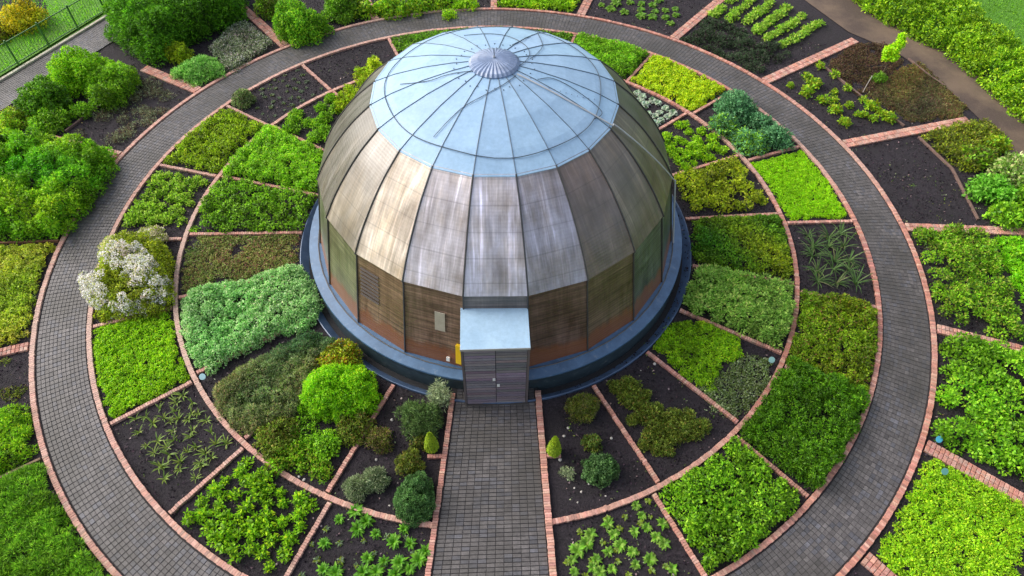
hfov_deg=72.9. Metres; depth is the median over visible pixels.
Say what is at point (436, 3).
shrub
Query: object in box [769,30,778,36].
lettuce
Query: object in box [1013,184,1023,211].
shrub
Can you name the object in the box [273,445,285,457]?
herb plant
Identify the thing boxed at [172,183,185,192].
herb plant
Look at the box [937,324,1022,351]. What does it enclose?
brick path
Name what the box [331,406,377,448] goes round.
shrub
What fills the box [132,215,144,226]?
herb plant
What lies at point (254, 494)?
herb plant
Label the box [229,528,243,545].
herb plant
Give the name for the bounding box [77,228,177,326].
flowering shrub
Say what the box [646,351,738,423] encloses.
brick kerb
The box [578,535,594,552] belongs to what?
herb plant
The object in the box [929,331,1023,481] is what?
herb mass
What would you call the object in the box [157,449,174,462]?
iris plant
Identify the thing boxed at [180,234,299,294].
ground cover
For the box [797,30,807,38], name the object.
lettuce
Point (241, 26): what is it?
ground cover
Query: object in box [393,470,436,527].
shrub
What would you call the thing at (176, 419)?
iris plant
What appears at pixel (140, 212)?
herb plant
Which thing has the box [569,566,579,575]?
herb plant
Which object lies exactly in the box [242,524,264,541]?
herb plant
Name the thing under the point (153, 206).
herb plant
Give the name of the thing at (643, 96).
cabbage
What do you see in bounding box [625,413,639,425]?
herb plant
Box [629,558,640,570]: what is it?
herb plant
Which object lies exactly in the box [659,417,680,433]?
herb plant
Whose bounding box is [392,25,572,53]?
ground cover
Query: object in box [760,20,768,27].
lettuce
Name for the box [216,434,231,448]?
iris plant
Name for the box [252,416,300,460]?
shrub
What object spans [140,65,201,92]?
brick path
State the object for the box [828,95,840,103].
herb plant
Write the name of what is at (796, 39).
lettuce
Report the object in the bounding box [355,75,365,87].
herb plant
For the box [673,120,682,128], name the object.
herb plant
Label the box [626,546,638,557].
herb plant
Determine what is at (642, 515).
herb plant
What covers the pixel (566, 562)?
seedling
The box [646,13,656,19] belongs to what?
herb plant
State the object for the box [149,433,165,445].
iris plant
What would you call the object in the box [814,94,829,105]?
herb plant
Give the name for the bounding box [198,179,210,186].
herb plant
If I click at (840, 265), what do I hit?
strappy plant
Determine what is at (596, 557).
herb plant
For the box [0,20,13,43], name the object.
shrub
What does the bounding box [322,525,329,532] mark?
seedling
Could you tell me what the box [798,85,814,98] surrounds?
herb plant
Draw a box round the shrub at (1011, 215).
[982,198,1023,232]
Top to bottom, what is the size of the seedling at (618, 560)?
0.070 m
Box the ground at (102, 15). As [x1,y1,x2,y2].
[0,0,1023,100]
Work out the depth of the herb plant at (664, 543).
16.44 m
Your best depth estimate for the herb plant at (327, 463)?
17.56 m
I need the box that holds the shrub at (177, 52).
[163,41,194,65]
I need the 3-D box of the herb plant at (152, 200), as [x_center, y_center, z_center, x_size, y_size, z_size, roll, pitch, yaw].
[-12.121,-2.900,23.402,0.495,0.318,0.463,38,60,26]
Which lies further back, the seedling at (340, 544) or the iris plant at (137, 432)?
the iris plant at (137, 432)
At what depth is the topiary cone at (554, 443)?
17.50 m
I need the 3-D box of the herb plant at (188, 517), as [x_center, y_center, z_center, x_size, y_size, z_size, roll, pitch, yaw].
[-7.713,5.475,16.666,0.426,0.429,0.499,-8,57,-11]
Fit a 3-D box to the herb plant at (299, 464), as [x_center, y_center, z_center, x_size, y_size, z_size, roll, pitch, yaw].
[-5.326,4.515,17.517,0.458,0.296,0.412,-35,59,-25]
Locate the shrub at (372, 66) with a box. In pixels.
[367,57,381,73]
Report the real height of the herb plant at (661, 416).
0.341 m
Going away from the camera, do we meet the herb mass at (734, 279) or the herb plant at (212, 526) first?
the herb plant at (212, 526)
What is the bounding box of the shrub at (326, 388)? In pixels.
[296,361,383,425]
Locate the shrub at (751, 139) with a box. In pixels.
[728,126,770,156]
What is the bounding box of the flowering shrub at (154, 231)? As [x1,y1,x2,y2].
[136,224,169,249]
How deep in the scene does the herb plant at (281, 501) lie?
16.93 m
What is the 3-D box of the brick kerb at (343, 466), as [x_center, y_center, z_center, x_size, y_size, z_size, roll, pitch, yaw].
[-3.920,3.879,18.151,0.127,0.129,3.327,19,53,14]
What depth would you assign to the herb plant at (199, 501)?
16.94 m
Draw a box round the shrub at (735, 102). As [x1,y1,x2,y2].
[712,88,759,124]
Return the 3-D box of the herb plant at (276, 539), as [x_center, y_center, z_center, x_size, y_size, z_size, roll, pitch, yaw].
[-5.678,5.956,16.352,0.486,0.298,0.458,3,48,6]
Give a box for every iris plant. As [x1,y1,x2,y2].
[131,425,143,435]
[137,410,148,420]
[144,416,159,427]
[146,445,159,456]
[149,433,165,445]
[149,461,167,474]
[152,458,170,471]
[156,470,172,483]
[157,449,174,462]
[158,441,173,452]
[163,431,176,445]
[168,395,181,408]
[171,450,186,469]
[172,409,184,423]
[173,388,188,399]
[173,463,187,473]
[179,446,192,455]
[182,413,197,424]
[182,429,195,440]
[185,406,195,417]
[186,424,197,436]
[187,441,202,451]
[189,472,200,483]
[190,458,206,471]
[192,408,204,417]
[192,447,212,461]
[193,456,204,467]
[198,413,211,424]
[202,452,217,462]
[209,433,222,447]
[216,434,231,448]
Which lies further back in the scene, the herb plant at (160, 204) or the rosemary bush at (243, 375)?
the herb plant at (160, 204)
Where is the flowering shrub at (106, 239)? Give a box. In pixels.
[96,233,129,256]
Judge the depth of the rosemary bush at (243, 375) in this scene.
18.69 m
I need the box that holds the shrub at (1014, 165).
[985,151,1023,191]
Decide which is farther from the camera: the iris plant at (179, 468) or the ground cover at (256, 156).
the ground cover at (256, 156)
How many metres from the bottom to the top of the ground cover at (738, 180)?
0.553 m
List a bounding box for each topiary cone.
[424,432,438,453]
[546,436,561,457]
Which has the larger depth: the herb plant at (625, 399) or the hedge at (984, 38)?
the hedge at (984, 38)
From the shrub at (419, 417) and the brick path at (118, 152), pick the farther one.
the brick path at (118, 152)
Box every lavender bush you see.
[341,473,372,502]
[361,466,392,493]
[557,465,575,480]
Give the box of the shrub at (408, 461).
[394,447,426,478]
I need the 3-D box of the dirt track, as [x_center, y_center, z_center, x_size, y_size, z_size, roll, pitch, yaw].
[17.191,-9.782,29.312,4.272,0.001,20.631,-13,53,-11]
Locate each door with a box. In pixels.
[463,351,495,403]
[496,350,526,402]
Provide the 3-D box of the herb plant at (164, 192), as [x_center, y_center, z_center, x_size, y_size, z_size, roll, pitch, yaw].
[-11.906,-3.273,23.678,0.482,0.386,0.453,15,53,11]
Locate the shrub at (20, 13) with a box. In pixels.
[0,0,49,36]
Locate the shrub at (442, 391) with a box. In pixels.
[424,377,454,412]
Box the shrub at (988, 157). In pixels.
[950,144,998,171]
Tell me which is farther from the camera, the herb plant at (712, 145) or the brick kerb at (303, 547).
the herb plant at (712, 145)
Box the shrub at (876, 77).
[868,71,888,83]
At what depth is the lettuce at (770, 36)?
29.97 m
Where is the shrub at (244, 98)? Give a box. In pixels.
[231,88,256,110]
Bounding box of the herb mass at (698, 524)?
[658,435,799,574]
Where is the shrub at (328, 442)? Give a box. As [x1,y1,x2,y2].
[307,427,341,464]
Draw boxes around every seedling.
[313,555,320,563]
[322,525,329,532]
[335,540,343,546]
[337,556,344,564]
[563,559,569,565]
[599,538,606,545]
[614,558,621,564]
[636,520,643,526]
[644,497,651,504]
[648,566,655,574]
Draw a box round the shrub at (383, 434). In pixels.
[364,425,393,453]
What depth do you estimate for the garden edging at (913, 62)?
28.85 m
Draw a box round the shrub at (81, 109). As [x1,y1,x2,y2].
[67,101,93,119]
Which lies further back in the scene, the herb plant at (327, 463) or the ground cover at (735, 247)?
the ground cover at (735, 247)
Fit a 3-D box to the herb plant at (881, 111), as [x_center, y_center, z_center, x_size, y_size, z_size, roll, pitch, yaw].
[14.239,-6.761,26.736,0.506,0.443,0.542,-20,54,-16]
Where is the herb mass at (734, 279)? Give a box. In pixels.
[682,262,797,349]
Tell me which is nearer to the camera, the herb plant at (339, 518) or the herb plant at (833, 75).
the herb plant at (339, 518)
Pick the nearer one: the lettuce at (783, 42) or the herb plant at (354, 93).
the herb plant at (354, 93)
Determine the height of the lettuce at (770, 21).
0.458 m
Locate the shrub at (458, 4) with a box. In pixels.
[451,0,479,11]
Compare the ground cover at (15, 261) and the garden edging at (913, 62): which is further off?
the garden edging at (913, 62)
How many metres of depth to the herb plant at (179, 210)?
23.13 m
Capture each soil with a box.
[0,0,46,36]
[8,3,956,575]
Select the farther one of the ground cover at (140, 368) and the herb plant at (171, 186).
the herb plant at (171, 186)
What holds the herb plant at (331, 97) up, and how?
on the garden soil at (562, 485)
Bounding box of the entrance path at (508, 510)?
[432,388,548,575]
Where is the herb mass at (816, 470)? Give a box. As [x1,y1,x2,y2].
[738,355,870,490]
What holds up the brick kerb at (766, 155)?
on the garden soil at (562, 485)
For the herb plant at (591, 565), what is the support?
on the garden soil at (562, 485)
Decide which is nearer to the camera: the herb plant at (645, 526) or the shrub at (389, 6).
the herb plant at (645, 526)
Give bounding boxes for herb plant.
[121,217,134,227]
[123,209,137,221]
[129,202,143,211]
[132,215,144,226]
[134,209,143,218]
[138,200,150,209]
[139,193,149,200]
[142,210,154,220]
[144,188,154,194]
[145,202,157,212]
[145,217,154,226]
[146,179,159,190]
[148,197,159,204]
[149,189,162,201]
[150,209,161,216]
[150,213,162,224]
[151,173,164,183]
[156,201,166,211]
[157,179,166,187]
[159,187,168,196]
[159,215,172,226]
[161,170,173,179]
[162,181,176,190]
[162,210,172,217]
[163,195,174,202]
[168,203,181,213]
[169,177,181,186]
[169,212,179,220]
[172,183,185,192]
[172,192,183,202]
[173,215,187,226]
[174,171,184,179]
[174,195,189,206]
[175,207,185,214]
[180,176,195,186]
[181,508,198,526]
[183,192,193,200]
[185,200,194,206]
[187,182,198,192]
[189,175,205,185]
[194,493,209,508]
[194,504,213,524]
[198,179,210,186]
[199,518,218,536]
[205,479,224,497]
[206,529,224,547]
[209,498,230,519]
[214,534,234,553]
[216,490,228,501]
[216,510,232,526]
[218,521,238,540]
[219,475,232,486]
[225,543,247,564]
[226,486,243,502]
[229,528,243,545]
[231,465,248,478]
[231,510,244,525]
[235,495,254,514]
[237,455,254,470]
[238,471,251,487]
[239,519,249,531]
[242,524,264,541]
[243,477,263,494]
[244,541,260,556]
[246,511,264,529]
[247,488,265,504]
[250,467,265,484]
[252,544,269,560]
[256,470,275,489]
[257,504,276,523]
[257,516,279,537]
[259,495,274,512]
[260,483,275,497]
[262,455,289,478]
[262,530,281,548]
[263,560,276,572]
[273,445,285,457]
[274,486,287,498]
[274,513,289,531]
[275,543,292,564]
[277,497,291,508]
[280,122,300,135]
[280,452,295,471]
[280,529,299,545]
[282,438,304,456]
[284,113,301,124]
[287,108,304,118]
[288,447,305,465]
[289,506,306,524]
[291,488,310,509]
[292,520,307,534]
[293,459,310,475]
[300,116,316,128]
[301,496,319,513]
[302,442,314,454]
[303,450,320,467]
[306,129,323,142]
[308,462,324,480]
[309,117,329,129]
[313,101,328,112]
[316,124,330,139]
[316,561,329,575]
[317,110,333,122]
[317,457,331,467]
[318,537,331,550]
[321,465,334,480]
[324,92,336,103]
[326,561,345,575]
[328,102,340,114]
[332,99,346,113]
[334,514,344,524]
[336,90,351,100]
[339,94,352,111]
[343,84,357,95]
[347,503,365,519]
[349,88,358,97]
[349,520,364,537]
[352,66,369,84]
[353,563,371,575]
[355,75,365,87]
[358,512,375,528]
[360,551,373,563]
[362,69,372,78]
[367,564,384,575]
[370,528,380,540]
[377,554,390,566]
[386,532,401,549]
[387,565,405,575]
[390,553,409,569]
[397,523,408,534]
[403,536,417,550]
[404,563,415,575]
[409,551,427,569]
[416,543,430,557]
[567,554,578,565]
[569,542,585,558]
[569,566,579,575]
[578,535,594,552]
[583,528,598,539]
[586,561,595,572]
[590,553,602,565]
[592,564,606,575]
[600,516,613,531]
[601,545,613,557]
[605,4,615,11]
[606,379,620,393]
[607,528,619,540]
[607,564,617,574]
[610,0,621,6]
[612,382,629,400]
[612,537,626,553]
[617,391,635,410]
[618,374,634,391]
[620,8,628,14]
[622,378,643,395]
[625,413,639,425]
[626,387,649,410]
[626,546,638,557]
[629,525,640,537]
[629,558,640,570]
[631,500,641,509]
[633,410,645,425]
[635,12,646,21]
[636,399,649,412]
[636,438,649,452]
[637,1,644,6]
[637,7,644,12]
[637,511,646,519]
[640,388,652,401]
[640,402,659,423]
[640,427,658,443]
[641,522,652,532]
[643,412,665,435]
[643,551,657,566]
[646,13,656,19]
[649,2,656,7]
[649,440,661,456]
[650,531,662,543]
[651,431,672,452]
[653,423,668,436]
[654,401,665,413]
[656,517,669,530]
[657,538,670,550]
[658,412,668,425]
[658,441,675,456]
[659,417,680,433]
[661,14,669,19]
[662,131,672,142]
[662,133,669,144]
[665,406,681,425]
[665,430,681,447]
[666,20,674,25]
[666,145,676,153]
[666,561,678,575]
[668,151,678,157]
[672,135,681,143]
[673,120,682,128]
[673,156,683,164]
[674,421,692,442]
[675,147,684,153]
[677,406,695,424]
[677,414,687,428]
[678,161,692,174]
[680,120,688,128]
[680,138,688,144]
[680,150,694,160]
[683,127,693,134]
[684,423,704,441]
[685,141,699,151]
[686,417,699,430]
[688,159,698,166]
[690,134,701,141]
[690,148,703,159]
[694,138,703,146]
[696,126,706,135]
[696,417,712,433]
[698,144,710,154]
[702,153,710,162]
[705,132,719,143]
[707,140,720,150]
[707,153,716,160]
[715,145,728,155]
[786,81,794,88]
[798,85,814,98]
[801,71,812,80]
[803,78,820,92]
[812,76,824,87]
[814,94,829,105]
[815,60,825,70]
[827,102,843,114]
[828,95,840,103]
[829,68,840,78]
[829,87,838,95]
[837,115,853,128]
[842,83,852,91]
[844,101,854,109]
[853,109,862,116]
[858,95,867,104]
[861,110,870,117]
[863,99,880,110]
[868,113,879,122]
[876,107,888,118]
[881,110,898,124]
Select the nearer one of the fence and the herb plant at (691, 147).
the herb plant at (691, 147)
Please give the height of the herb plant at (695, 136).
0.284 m
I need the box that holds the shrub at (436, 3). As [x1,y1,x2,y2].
[425,0,454,10]
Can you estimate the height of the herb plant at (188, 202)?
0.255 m
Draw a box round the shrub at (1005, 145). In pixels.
[984,134,1013,156]
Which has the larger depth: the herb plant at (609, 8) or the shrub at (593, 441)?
the herb plant at (609, 8)
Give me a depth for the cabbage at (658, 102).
27.09 m
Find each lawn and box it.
[0,0,105,75]
[956,0,1023,45]
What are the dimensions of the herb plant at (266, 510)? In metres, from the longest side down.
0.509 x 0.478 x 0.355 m
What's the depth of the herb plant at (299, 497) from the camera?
16.95 m
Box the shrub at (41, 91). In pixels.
[12,74,73,118]
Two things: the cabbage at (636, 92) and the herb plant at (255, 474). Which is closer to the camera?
the herb plant at (255, 474)
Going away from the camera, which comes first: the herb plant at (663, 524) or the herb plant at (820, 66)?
the herb plant at (663, 524)
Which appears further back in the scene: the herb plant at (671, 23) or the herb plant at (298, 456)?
the herb plant at (671, 23)
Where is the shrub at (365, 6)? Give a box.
[347,0,375,20]
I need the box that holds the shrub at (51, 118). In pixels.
[26,106,73,134]
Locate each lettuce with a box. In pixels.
[706,9,719,18]
[712,6,722,14]
[716,3,727,10]
[724,15,732,23]
[725,10,739,20]
[729,7,739,15]
[735,6,744,12]
[739,2,749,10]
[741,17,752,24]
[742,0,752,5]
[744,12,757,21]
[751,27,763,34]
[752,5,765,15]
[752,21,766,32]
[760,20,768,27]
[762,5,770,12]
[763,1,771,8]
[763,15,775,25]
[763,32,773,41]
[764,0,775,5]
[767,13,778,22]
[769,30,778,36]
[771,8,784,18]
[774,28,783,34]
[775,8,788,16]
[775,23,789,32]
[778,39,788,47]
[779,1,793,10]
[784,20,796,28]
[785,35,795,45]
[788,16,800,25]
[790,32,802,42]
[796,11,807,19]
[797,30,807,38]
[801,28,811,35]
[802,23,816,30]
[809,20,820,28]
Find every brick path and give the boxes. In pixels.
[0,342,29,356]
[53,135,121,158]
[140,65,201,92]
[243,4,288,47]
[367,0,378,19]
[491,0,496,7]
[577,0,592,14]
[670,0,723,38]
[762,37,858,83]
[842,117,968,147]
[860,552,896,575]
[904,223,1023,235]
[923,440,1023,506]
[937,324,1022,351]
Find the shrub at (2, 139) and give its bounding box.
[0,132,19,165]
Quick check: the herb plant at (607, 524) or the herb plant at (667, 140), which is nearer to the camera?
the herb plant at (607, 524)
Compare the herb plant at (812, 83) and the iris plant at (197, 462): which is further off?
the herb plant at (812, 83)
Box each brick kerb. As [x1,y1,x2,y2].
[29,7,937,575]
[86,26,882,575]
[93,306,171,328]
[110,380,192,425]
[159,164,216,177]
[161,237,181,241]
[168,447,243,514]
[173,79,799,528]
[179,275,279,299]
[189,231,302,236]
[196,316,313,374]
[221,175,317,197]
[226,105,267,125]
[244,387,300,439]
[276,126,323,151]
[284,502,331,575]
[302,64,330,89]
[326,384,394,493]
[388,38,397,55]
[425,393,455,575]
[427,454,441,459]
[535,390,556,575]
[592,385,659,482]
[627,54,652,80]
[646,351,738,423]
[652,493,707,575]
[659,112,686,130]
[672,155,738,176]
[679,308,781,354]
[685,212,777,220]
[692,96,721,113]
[692,264,793,284]
[734,435,808,497]
[747,145,799,161]
[784,365,862,403]
[787,219,852,224]
[800,290,875,307]
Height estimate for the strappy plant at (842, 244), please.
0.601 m
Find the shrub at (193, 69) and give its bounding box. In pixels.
[168,54,226,87]
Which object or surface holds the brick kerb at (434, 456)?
on the garden soil at (562, 485)
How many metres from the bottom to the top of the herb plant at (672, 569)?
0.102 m
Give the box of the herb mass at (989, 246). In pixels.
[911,222,1023,341]
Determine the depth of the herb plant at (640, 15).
31.08 m
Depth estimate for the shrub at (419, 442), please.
17.84 m
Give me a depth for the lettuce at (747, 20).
30.77 m
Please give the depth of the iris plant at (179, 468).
17.53 m
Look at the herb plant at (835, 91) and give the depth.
27.57 m
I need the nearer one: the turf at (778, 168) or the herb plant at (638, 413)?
the herb plant at (638, 413)
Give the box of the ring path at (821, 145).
[37,11,929,575]
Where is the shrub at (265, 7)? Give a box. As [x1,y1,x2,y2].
[252,0,277,20]
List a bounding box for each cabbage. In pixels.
[633,89,640,94]
[638,93,646,100]
[641,101,649,107]
[648,97,655,103]
[652,113,658,117]
[653,119,660,125]
[654,100,661,105]
[657,117,664,122]
[661,105,668,110]
[663,113,671,119]
[668,109,677,115]
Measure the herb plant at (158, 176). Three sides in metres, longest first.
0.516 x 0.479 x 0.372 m
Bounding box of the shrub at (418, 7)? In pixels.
[400,0,429,18]
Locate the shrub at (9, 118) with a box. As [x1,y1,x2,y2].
[0,104,30,130]
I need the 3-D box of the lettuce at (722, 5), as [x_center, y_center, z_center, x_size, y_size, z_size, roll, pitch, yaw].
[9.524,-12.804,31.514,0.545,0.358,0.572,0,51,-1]
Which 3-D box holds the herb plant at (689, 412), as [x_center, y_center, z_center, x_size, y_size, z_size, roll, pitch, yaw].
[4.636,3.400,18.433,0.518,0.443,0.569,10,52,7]
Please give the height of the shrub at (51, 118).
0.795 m
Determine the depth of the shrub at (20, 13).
29.58 m
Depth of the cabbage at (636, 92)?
27.50 m
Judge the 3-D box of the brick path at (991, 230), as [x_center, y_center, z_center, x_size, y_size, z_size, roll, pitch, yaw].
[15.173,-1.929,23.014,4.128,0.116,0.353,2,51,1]
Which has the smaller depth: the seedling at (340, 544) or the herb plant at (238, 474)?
the seedling at (340, 544)
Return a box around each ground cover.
[0,242,55,346]
[0,357,27,402]
[0,403,39,475]
[73,75,176,145]
[92,311,189,418]
[163,108,263,173]
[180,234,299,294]
[189,174,317,235]
[208,20,271,74]
[222,123,322,192]
[251,403,371,484]
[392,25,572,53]
[494,0,579,12]
[573,31,649,78]
[630,54,724,110]
[653,320,743,391]
[674,154,767,213]
[689,213,793,279]
[698,353,772,418]
[829,41,903,95]
[866,61,968,122]
[920,117,1007,172]
[994,235,1023,302]
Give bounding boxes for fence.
[0,0,106,72]
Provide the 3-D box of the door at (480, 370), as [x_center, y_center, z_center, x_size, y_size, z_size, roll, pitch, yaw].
[-0.803,2.305,17.740,0.770,2.590,0.085,-1,51,-2]
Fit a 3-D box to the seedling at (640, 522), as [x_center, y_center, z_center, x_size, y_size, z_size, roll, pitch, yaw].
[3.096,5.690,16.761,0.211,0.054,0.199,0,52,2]
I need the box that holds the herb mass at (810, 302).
[785,289,879,393]
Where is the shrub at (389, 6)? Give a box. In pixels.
[369,0,410,20]
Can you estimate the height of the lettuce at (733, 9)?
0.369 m
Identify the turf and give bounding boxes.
[750,150,846,220]
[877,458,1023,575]
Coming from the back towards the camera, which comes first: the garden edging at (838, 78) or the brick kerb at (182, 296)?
the garden edging at (838, 78)
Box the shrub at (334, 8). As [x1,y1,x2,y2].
[320,0,362,24]
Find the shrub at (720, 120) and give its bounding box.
[705,112,741,138]
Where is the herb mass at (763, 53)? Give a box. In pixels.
[680,17,791,73]
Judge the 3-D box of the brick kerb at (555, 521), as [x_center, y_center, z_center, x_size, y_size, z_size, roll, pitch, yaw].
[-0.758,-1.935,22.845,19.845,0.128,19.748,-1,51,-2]
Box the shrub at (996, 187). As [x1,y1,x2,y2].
[962,172,1017,205]
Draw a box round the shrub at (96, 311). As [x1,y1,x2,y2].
[92,301,119,321]
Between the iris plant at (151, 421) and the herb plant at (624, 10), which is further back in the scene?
the herb plant at (624, 10)
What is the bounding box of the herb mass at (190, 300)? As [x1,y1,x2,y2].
[178,263,324,375]
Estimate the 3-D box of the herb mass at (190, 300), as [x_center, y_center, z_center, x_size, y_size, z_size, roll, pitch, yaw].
[-7.745,0.633,20.433,4.146,0.615,3.361,-22,55,-17]
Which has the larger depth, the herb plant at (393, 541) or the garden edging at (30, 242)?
the garden edging at (30, 242)
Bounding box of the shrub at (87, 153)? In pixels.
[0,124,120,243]
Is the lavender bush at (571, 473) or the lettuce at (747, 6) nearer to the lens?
the lavender bush at (571, 473)
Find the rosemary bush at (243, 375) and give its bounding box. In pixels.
[212,329,337,435]
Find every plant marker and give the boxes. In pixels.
[199,373,205,381]
[769,357,774,363]
[935,436,942,442]
[941,468,948,474]
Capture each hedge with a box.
[101,0,249,67]
[852,0,1023,122]
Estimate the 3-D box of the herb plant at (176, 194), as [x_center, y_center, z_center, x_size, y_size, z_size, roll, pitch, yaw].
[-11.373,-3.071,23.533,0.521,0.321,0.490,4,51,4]
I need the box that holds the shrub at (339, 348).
[314,338,362,377]
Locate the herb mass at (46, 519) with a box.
[0,462,109,575]
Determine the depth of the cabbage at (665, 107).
26.93 m
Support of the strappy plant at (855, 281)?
on the garden soil at (562, 485)
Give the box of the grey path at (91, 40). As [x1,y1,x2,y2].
[0,17,116,110]
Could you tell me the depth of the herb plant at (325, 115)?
26.18 m
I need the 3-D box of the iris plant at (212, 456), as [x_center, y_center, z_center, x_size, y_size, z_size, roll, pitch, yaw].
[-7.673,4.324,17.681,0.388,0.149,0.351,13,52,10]
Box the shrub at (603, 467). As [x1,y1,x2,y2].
[580,452,620,489]
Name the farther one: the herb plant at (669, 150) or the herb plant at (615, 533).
the herb plant at (669, 150)
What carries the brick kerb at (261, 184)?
on the garden soil at (562, 485)
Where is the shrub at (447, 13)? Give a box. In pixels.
[441,8,457,20]
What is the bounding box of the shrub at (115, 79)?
[84,60,141,112]
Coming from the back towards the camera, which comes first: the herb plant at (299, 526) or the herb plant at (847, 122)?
the herb plant at (847, 122)
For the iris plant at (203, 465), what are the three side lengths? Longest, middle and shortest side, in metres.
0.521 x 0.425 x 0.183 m
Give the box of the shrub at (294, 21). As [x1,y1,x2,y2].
[272,0,334,48]
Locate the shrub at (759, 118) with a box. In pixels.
[743,111,776,131]
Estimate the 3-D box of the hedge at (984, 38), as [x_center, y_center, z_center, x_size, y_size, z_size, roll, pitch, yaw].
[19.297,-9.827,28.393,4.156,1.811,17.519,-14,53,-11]
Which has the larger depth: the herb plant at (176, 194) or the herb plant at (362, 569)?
the herb plant at (176, 194)
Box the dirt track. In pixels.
[805,0,1023,157]
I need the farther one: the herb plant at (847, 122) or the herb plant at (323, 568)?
the herb plant at (847, 122)
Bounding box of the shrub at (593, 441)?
[580,433,602,452]
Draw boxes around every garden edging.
[0,239,58,243]
[0,457,41,478]
[64,104,103,131]
[820,63,860,95]
[859,94,904,125]
[908,58,929,75]
[918,136,952,168]
[951,168,979,219]
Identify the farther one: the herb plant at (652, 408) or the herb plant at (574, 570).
the herb plant at (652, 408)
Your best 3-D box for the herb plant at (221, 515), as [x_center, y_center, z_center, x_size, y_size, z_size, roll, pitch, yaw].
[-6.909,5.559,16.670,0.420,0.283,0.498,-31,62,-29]
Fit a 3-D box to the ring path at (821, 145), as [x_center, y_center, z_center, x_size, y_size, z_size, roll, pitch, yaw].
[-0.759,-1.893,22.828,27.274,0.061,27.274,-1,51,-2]
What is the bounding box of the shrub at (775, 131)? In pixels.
[762,123,795,152]
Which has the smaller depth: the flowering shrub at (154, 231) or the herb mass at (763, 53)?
the flowering shrub at (154, 231)
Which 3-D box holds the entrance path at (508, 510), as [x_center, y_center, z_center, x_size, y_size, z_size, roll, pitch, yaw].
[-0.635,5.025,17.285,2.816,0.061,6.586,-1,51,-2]
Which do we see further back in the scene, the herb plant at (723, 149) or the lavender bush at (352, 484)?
the herb plant at (723, 149)
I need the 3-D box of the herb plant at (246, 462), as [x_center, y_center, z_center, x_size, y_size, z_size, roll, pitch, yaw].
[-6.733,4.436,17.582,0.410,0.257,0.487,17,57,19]
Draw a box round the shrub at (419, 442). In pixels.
[409,433,425,451]
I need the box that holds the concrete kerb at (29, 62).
[0,15,105,82]
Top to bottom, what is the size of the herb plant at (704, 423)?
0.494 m
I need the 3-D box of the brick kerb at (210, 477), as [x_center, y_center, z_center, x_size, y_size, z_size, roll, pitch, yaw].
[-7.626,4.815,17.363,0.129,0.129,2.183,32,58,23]
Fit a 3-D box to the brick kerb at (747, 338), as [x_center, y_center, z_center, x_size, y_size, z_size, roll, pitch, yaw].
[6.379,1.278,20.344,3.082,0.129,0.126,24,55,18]
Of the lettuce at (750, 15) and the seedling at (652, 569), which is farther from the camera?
the lettuce at (750, 15)
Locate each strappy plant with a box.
[799,228,816,239]
[802,230,830,253]
[802,239,830,262]
[805,255,837,277]
[807,263,836,289]
[818,223,845,240]
[819,235,843,253]
[819,243,852,271]
[825,253,846,275]
[828,270,851,288]
[831,229,860,249]
[832,219,855,239]
[837,258,864,273]
[839,248,865,269]
[839,263,876,293]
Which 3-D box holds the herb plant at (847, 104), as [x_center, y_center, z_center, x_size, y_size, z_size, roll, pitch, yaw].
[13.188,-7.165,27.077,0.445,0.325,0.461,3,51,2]
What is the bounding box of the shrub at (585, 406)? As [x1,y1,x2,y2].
[564,392,600,424]
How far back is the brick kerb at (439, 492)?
17.23 m
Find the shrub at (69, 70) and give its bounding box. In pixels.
[45,44,115,98]
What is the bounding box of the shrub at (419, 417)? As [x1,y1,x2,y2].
[394,398,445,440]
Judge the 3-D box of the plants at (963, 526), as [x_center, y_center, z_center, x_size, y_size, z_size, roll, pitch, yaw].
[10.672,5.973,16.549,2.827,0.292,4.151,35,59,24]
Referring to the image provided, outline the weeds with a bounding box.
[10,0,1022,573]
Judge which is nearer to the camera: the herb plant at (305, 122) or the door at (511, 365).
the door at (511, 365)
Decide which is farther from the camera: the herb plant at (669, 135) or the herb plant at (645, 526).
the herb plant at (669, 135)
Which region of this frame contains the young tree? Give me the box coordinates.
[881,32,907,71]
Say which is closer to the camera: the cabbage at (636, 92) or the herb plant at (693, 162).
the herb plant at (693, 162)
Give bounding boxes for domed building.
[300,26,690,405]
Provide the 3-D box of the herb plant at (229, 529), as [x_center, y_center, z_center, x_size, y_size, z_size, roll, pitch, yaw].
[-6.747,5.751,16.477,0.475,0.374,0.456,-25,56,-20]

